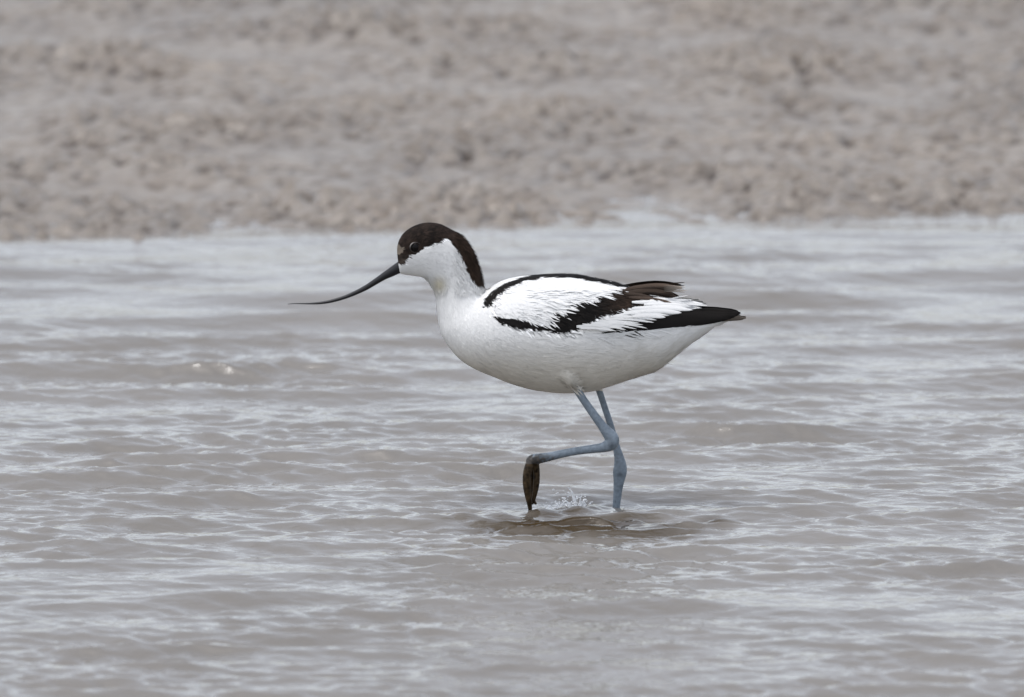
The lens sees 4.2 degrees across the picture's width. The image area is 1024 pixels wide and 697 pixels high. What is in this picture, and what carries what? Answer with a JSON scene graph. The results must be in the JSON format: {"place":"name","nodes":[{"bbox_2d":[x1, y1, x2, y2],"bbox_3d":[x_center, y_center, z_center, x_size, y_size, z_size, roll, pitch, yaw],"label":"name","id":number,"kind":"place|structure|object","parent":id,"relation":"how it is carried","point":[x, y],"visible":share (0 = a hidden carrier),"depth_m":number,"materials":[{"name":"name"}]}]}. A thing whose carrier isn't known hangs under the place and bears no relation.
{"place":"outdoors","nodes":[
{"label":"outdoors","id":0,"kind":"place"},
{"bbox_2d":[0,195,1023,696],"bbox_3d":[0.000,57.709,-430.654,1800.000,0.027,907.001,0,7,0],"label":"water","id":1,"kind":"structure","parent":0,"point":[228,467],"depth_m":12.32,"materials":[{"name":"grey liquid"}]},
{"bbox_2d":[291,222,745,509],"bbox_3d":[0.004,0.036,12.106,0.400,0.295,0.100,0,7,0],"label":"wading bird","id":2,"kind":"object","parent":1,"relation":"on","point":[578,335],"visible":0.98,"depth_m":12.07},
{"bbox_2d":[532,487,592,509],"bbox_3d":[0.045,0.132,12.117,0.056,0.024,0.060,0,7,0],"label":"water splash","id":3,"kind":"object","parent":1,"relation":"on","point":[564,503],"visible":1,"depth_m":12.11,"materials":[{"name":"white liquid"}]},
{"bbox_2d":[0,0,1023,240],"bbox_3d":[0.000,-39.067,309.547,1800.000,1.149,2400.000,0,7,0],"label":"mud ground","id":4,"kind":"structure","parent":0,"point":[138,119],"depth_m":14.90,"materials":[{"name":"beige soil"}]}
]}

